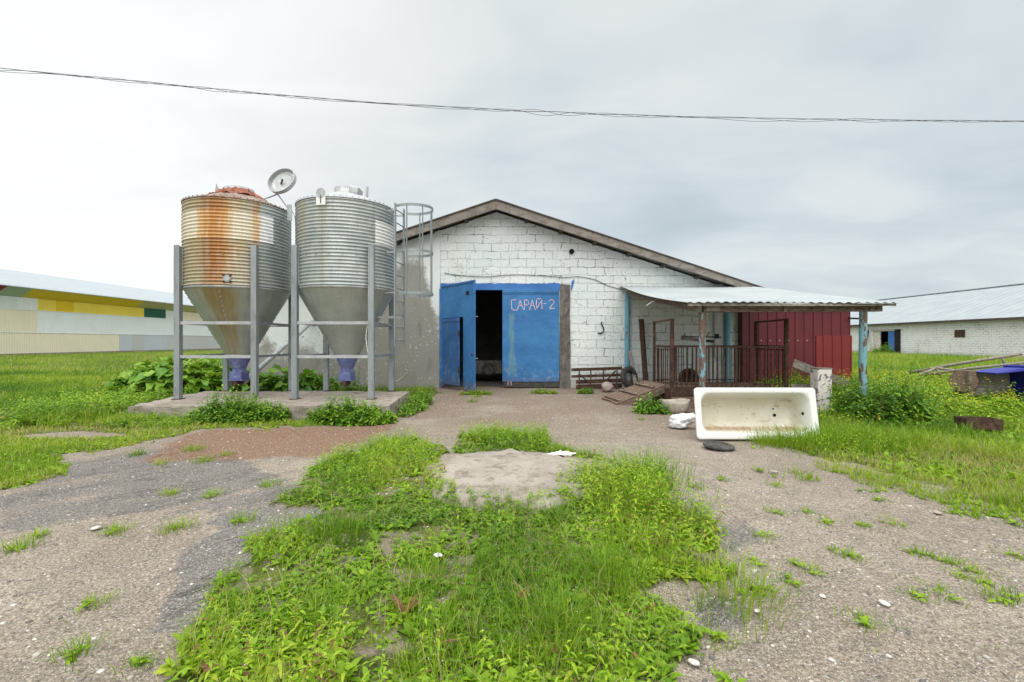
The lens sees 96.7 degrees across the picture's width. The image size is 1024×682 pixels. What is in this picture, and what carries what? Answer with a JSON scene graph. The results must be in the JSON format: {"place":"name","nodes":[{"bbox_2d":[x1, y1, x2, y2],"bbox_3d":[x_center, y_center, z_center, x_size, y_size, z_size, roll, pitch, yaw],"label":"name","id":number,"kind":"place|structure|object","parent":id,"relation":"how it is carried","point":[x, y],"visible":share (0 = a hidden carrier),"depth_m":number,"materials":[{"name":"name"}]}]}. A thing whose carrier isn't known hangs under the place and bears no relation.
{"place":"outdoors","nodes":[
{"label":"outdoors","id":0,"kind":"place"},
{"bbox_2d":[0,350,1023,681],"bbox_3d":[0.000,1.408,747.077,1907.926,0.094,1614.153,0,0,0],"label":"ground","id":1,"kind":"structure","parent":0,"point":[910,662],"depth_m":3.10,"materials":[{"name":"grey gravel"}]},
{"bbox_2d":[90,526,101,529],"bbox_3d":[-3.100,1.392,3.392,0.055,0.019,0.068,0,0,24],"label":"stone","id":2,"kind":"object","parent":1,"relation":"on","point":[95,527],"visible":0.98,"depth_m":3.38,"materials":[{"name":"white stone"}]},
{"bbox_2d":[0,269,221,355],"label":"warehouse","id":3,"kind":"structure","parent":1,"relation":"on","point":[41,314],"depth_m":50.77,"materials":[{"name":"concrete"}]},
{"bbox_2d":[101,355,264,394],"bbox_3d":[-8.213,0.867,11.619,3.694,1.110,2.829,0,0,0],"label":"burdock clump","id":4,"kind":"object","parent":1,"relation":"on","point":[201,375],"visible":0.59,"depth_m":10.87,"materials":[{"name":"green plant"}]},
{"bbox_2d":[182,384,291,425],"bbox_3d":[-4.752,1.100,7.914,1.842,0.736,0.974,0,0,0],"label":"nettle bush","id":5,"kind":"object","parent":1,"relation":"on","point":[241,412],"visible":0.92,"depth_m":7.73,"materials":[{"name":"green plant"}]},
{"bbox_2d":[128,391,408,420],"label":"concrete slab","id":6,"kind":"structure","parent":1,"relation":"on","point":[313,400],"depth_m":8.81,"materials":[{"name":"grey concrete"}]},
{"bbox_2d":[171,168,296,399],"bbox_3d":[-5.748,-1.278,9.800,2.287,4.905,2.044,0,0,0],"label":"feed silo","id":7,"kind":"object","parent":6,"relation":"on","point":[232,267],"visible":0.96,"depth_m":9.04,"materials":[{"name":"metal"}]},
{"bbox_2d":[243,320,313,384],"bbox_3d":[-5.918,0.146,11.815,0.138,1.608,3.872,0,0,-2],"label":"feed pipe","id":8,"kind":"object","parent":7,"relation":"attached to","point":[263,364],"visible":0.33,"depth_m":11.37,"materials":[{"name":"metal"}]},
{"bbox_2d":[289,185,432,399],"bbox_3d":[-3.112,-1.088,9.793,2.920,4.527,2.057,0,0,0],"label":"feed silo","id":9,"kind":"object","parent":6,"relation":"on","point":[344,249],"visible":1,"depth_m":9.03,"materials":[{"name":"metal"}]},
{"bbox_2d":[237,364,339,391],"bbox_3d":[-5.918,1.010,11.751,3.042,0.852,2.134,0,0,0],"label":"burdock clump","id":10,"kind":"object","parent":1,"relation":"on","point":[268,381],"visible":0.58,"depth_m":11.40,"materials":[{"name":"green plant"}]},
{"bbox_2d":[299,366,367,391],"bbox_3d":[-4.580,1.038,11.590,2.094,0.838,1.006,0,0,0],"label":"nettle bush","id":11,"kind":"object","parent":1,"relation":"on","point":[355,387],"visible":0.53,"depth_m":11.48,"materials":[{"name":"green plant"}]},
{"bbox_2d":[304,392,398,426],"bbox_3d":[-2.767,1.179,7.914,1.657,0.572,0.926,0,0,0],"label":"nettle bush","id":12,"kind":"object","parent":1,"relation":"on","point":[365,415],"visible":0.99,"depth_m":7.72,"materials":[{"name":"green plant"}]},
{"bbox_2d":[396,386,433,416],"bbox_3d":[-1.985,1.206,9.596,0.587,0.490,2.474,0,0,0],"label":"nettle bush","id":13,"kind":"object","parent":1,"relation":"on","point":[416,403],"visible":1,"depth_m":9.34,"materials":[{"name":"green plant"}]},
{"bbox_2d":[153,418,742,681],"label":"weeds","id":14,"kind":"object","parent":1,"relation":"on","point":[249,650],"visible":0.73,"depth_m":2.58,"materials":[{"name":"green plant"}]},
{"bbox_2d":[459,387,492,394],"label":"grass","id":15,"kind":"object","parent":1,"relation":"on","point":[469,392],"depth_m":11.95,"materials":[{"name":"green plant"}]},
{"bbox_2d":[246,198,764,390],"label":"barn","id":16,"kind":"structure","parent":1,"relation":"on","point":[528,327],"depth_m":13.72,"materials":[{"name":"brick"}]},
{"bbox_2d":[482,363,494,374],"bbox_3d":[-0.781,0.940,15.250,0.423,0.424,0.044,0,0,0],"label":"hose ring","id":17,"kind":"object","parent":16,"relation":"attached to","point":[486,364],"visible":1,"depth_m":15.23,"materials":[{"name":"rubber"}]},
{"bbox_2d":[476,360,501,373],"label":"concrete block","id":18,"kind":"structure","parent":16,"relation":"in","point":[490,368],"depth_m":15.35,"materials":[{"name":"grey concrete"}]},
{"bbox_2d":[447,273,624,289],"bbox_3d":[0.675,-1.803,13.710,5.439,0.515,0.016,0,0,0],"label":"wall cable","id":19,"kind":"object","parent":16,"relation":"attached to","point":[535,275],"depth_m":13.70,"materials":[{"name":"black rubber"}]},
{"bbox_2d":[0,349,1023,681],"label":"grass","id":20,"kind":"structure","parent":1,"relation":"on","point":[28,381],"depth_m":3.46,"materials":[{"name":"green plant"}]},
{"bbox_2d":[791,384,809,387],"bbox_3d":[5.958,0.943,9.150,0.696,0.166,0.030,0,0,0],"label":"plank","id":21,"kind":"object","parent":20,"relation":"on","point":[800,385],"visible":0.27,"depth_m":9.13,"materials":[{"name":"grey wood"}]},
{"bbox_2d":[906,352,1023,377],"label":"pole frame","id":22,"kind":"object","parent":20,"relation":"on","point":[944,367],"visible":0.86,"depth_m":13.19,"materials":[{"name":"grey wood"}]},
{"bbox_2d":[948,370,1009,395],"bbox_3d":[9.998,0.860,9.581,1.660,0.520,0.962,0,0,-38],"label":"log trough","id":23,"kind":"object","parent":20,"relation":"on","point":[974,381],"visible":0.66,"depth_m":9.28,"materials":[{"name":"brown wood"}]},
{"bbox_2d":[976,365,1023,401],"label":"plastic bin","id":24,"kind":"object","parent":20,"relation":"on","point":[1016,373],"visible":0.86,"depth_m":9.11,"materials":[{"name":"blue plastic"}]},
{"bbox_2d":[423,448,602,513],"bbox_3d":[-0.007,1.372,4.641,1.864,0.166,1.866,0,0,32],"label":"concrete cover","id":25,"kind":"object","parent":1,"relation":"on","point":[511,467],"visible":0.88,"depth_m":4.40,"materials":[{"name":"grey concrete"}]},
{"bbox_2d":[548,450,575,455],"bbox_3d":[0.572,1.293,5.279,0.336,0.056,0.142,0,0,13],"label":"crumpled rag","id":26,"kind":"object","parent":25,"relation":"on","point":[560,452],"visible":0.98,"depth_m":5.26,"materials":[{"name":"white fabric"}]},
{"bbox_2d":[530,389,557,393],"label":"grass","id":27,"kind":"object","parent":1,"relation":"on","point":[544,392],"depth_m":12.16,"materials":[{"name":"green plant"}]},
{"bbox_2d":[576,386,593,393],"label":"wall weeds","id":28,"kind":"object","parent":1,"relation":"on","point":[586,391],"depth_m":12.15,"materials":[{"name":"green plant"}]},
{"bbox_2d":[571,367,621,388],"bbox_3d":[2.500,1.127,13.232,1.524,0.754,0.165,0,0,0],"label":"hay rack","id":29,"kind":"object","parent":1,"relation":"on","point":[616,385],"visible":0.73,"depth_m":13.29,"materials":[{"name":"brown metal"}]},
{"bbox_2d":[601,382,613,391],"bbox_3d":[2.634,1.263,12.525,0.340,0.293,0.423,0,0,17],"label":"boulder","id":30,"kind":"object","parent":1,"relation":"on","point":[607,386],"visible":0.98,"depth_m":12.37,"materials":[{"name":"stone"}]},
{"bbox_2d":[620,366,637,387],"bbox_3d":[3.345,1.033,13.000,0.630,0.634,0.227,0,0,-34],"label":"tyre","id":31,"kind":"object","parent":1,"relation":"on","point":[626,373],"visible":0.95,"depth_m":12.92,"materials":[{"name":"rubber"}]},
{"bbox_2d":[602,380,664,404],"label":"wooden ramp","id":32,"kind":"structure","parent":1,"relation":"on","point":[627,395],"depth_m":10.09,"materials":[{"name":"brown wood"}]},
{"bbox_2d":[639,319,647,380],"bbox_3d":[3.840,0.350,13.275,0.147,2.017,0.695,0,0,2],"label":"rusty pipe","id":33,"kind":"object","parent":1,"relation":"on","point":[643,350],"visible":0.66,"depth_m":13.24,"materials":[{"name":"brown metal"}]},
{"bbox_2d":[632,391,670,414],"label":"wall weeds","id":34,"kind":"object","parent":1,"relation":"on","point":[647,408],"depth_m":8.80,"materials":[{"name":"green plant"}]},
{"bbox_2d":[658,398,689,413],"bbox_3d":[3.179,1.268,8.895,0.597,0.272,0.465,0,0,0],"label":"stone trough","id":35,"kind":"object","parent":1,"relation":"on","point":[678,406],"visible":0.91,"depth_m":8.73,"materials":[{"name":"grey stone"}]},
{"bbox_2d":[668,413,695,427],"bbox_3d":[2.753,1.275,7.368,0.464,0.224,0.357,0,0,-20],"label":"plastic bag","id":36,"kind":"object","parent":1,"relation":"on","point":[682,420],"visible":0.97,"depth_m":7.24,"materials":[{"name":"white plastic"}]},
{"bbox_2d":[687,658,699,665],"bbox_3d":[0.789,1.393,1.976,0.054,0.015,0.039,0,0,40],"label":"stone","id":37,"kind":"object","parent":1,"relation":"on","point":[694,662],"visible":1,"depth_m":1.97,"materials":[{"name":"white stone"}]},
{"bbox_2d":[703,440,734,450],"bbox_3d":[2.727,1.375,5.998,0.390,0.027,0.390,3,3,0],"label":"rubber disc","id":38,"kind":"object","parent":1,"relation":"on","point":[720,445],"visible":1,"depth_m":5.97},
{"bbox_2d":[652,318,789,408],"bbox_3d":[4.450,0.470,9.910,2.420,1.860,1.260,0,0,0],"label":"livestock scale","id":39,"kind":"object","parent":1,"relation":"on","point":[676,389],"visible":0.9,"depth_m":9.33,"materials":[{"name":"rusty steel"},{"name":"plank wood"}]},
{"bbox_2d":[679,368,698,381],"bbox_3d":[4.347,0.921,11.200,0.501,0.502,0.141,0,0,0],"label":"tyre","id":40,"kind":"object","parent":39,"relation":"on","point":[689,373],"visible":0.46,"depth_m":11.19,"materials":[{"name":"black rubber"}]},
{"bbox_2d":[694,388,819,439],"bbox_3d":[3.477,1.062,6.658,1.728,0.728,0.405,0,-10,1],"label":"bathtub","id":41,"kind":"object","parent":1,"relation":"on","point":[725,413],"visible":0.91,"depth_m":6.75,"materials":[{"name":"ceramic"}]},
{"bbox_2d":[620,284,898,396],"bbox_3d":[5.127,-0.125,11.025,4.006,3.151,5.350,0,0,0],"label":"canopy","id":42,"kind":"object","parent":1,"relation":"on","point":[751,299],"visible":0.98,"depth_m":8.96,"materials":[{"name":"grey metal"}]},
{"bbox_2d":[628,351,636,384],"bbox_3d":[3.500,0.778,13.210,0.103,0.943,0.643,0,0,0],"label":"leaning plank","id":43,"kind":"object","parent":42,"relation":"attached to","point":[632,365],"visible":0.63,"depth_m":13.27,"materials":[{"name":"grey wood"}]},
{"bbox_2d":[768,366,807,385],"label":"wall weeds","id":44,"kind":"object","parent":1,"relation":"on","point":[792,376],"depth_m":12.88,"materials":[{"name":"green plant"}]},
{"bbox_2d":[738,312,858,383],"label":"metal shed","id":45,"kind":"structure","parent":1,"relation":"on","point":[820,339],"depth_m":13.45,"materials":[{"name":"red metal"}]},
{"bbox_2d":[809,367,832,413],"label":"brick pillar","id":46,"kind":"structure","parent":1,"relation":"on","point":[817,382],"depth_m":8.66,"materials":[{"name":"white brick"}]},
{"bbox_2d":[792,359,849,387],"bbox_3d":[6.360,0.681,9.350,1.420,0.627,0.035,0,0,-13],"label":"leaning plank","id":47,"kind":"object","parent":1,"relation":"on","point":[800,365],"visible":0.53,"depth_m":9.25,"materials":[{"name":"grey wood"}]},
{"bbox_2d":[752,366,972,409],"bbox_3d":[6.633,0.988,9.680,4.867,0.894,2.870,0,0,25],"label":"celandine","id":48,"kind":"object","parent":1,"relation":"on","point":[834,388],"visible":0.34,"depth_m":9.27,"materials":[{"name":"green plant"}]},
{"bbox_2d":[872,341,894,354],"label":"shrub","id":49,"kind":"object","parent":1,"relation":"on","point":[886,350],"visible":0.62,"depth_m":46.43,"materials":[{"name":"green plant"}]},
{"bbox_2d":[878,599,890,606],"bbox_3d":[1.979,1.392,2.419,0.046,0.017,0.061,0,0,0],"label":"stone","id":50,"kind":"object","parent":1,"relation":"on","point":[884,603],"visible":1,"depth_m":2.41,"materials":[{"name":"white stone"}]},
{"bbox_2d":[822,350,947,427],"bbox_3d":[6.287,0.810,7.793,1.772,1.347,1.487,0,0,0],"label":"nettle bush","id":51,"kind":"object","parent":1,"relation":"on","point":[888,400],"visible":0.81,"depth_m":7.44,"materials":[{"name":"green plant"}]},
{"bbox_2d":[763,367,1023,412],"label":"celandine","id":52,"kind":"object","parent":1,"relation":"on","point":[933,387],"visible":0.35,"depth_m":9.47,"materials":[{"name":"green plant"}]},
{"bbox_2d":[850,283,1023,358],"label":"brick barn","id":53,"kind":"structure","parent":1,"relation":"on","point":[985,321],"depth_m":42.48,"materials":[{"name":"white brick"}]},
{"bbox_2d":[873,332,880,348],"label":"door","id":54,"kind":"structure","parent":53,"relation":"in","point":[876,335],"depth_m":49.00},
{"bbox_2d":[888,331,893,350],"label":"door","id":55,"kind":"structure","parent":53,"relation":"in","point":[890,333],"depth_m":47.19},
{"bbox_2d":[908,389,1023,411],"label":"burdock clump","id":56,"kind":"object","parent":1,"relation":"on","point":[1001,397],"visible":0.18,"depth_m":9.12,"materials":[{"name":"green plant"}]},
{"bbox_2d":[916,392,1023,425],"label":"celandine","id":57,"kind":"object","parent":1,"relation":"on","point":[985,408],"visible":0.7,"depth_m":8.16,"materials":[{"name":"green plant"}]},
{"bbox_2d":[954,416,1002,430],"bbox_3d":[7.182,1.265,7.016,0.475,0.180,0.275,0,0,14],"label":"rusty box","id":58,"kind":"object","parent":1,"relation":"on","point":[986,423],"visible":0.76,"depth_m":6.90,"materials":[{"name":"brown metal"}]},
{"bbox_2d":[0,68,1023,122],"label":"overhead cable","id":59,"kind":"object","parent":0,"point":[418,105],"visible":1,"depth_m":10.70,"materials":[{"name":"black rubber"}]},
{"bbox_2d":[0,0,1023,302],"label":"sky","id":60,"kind":"structure","parent":0,"point":[95,174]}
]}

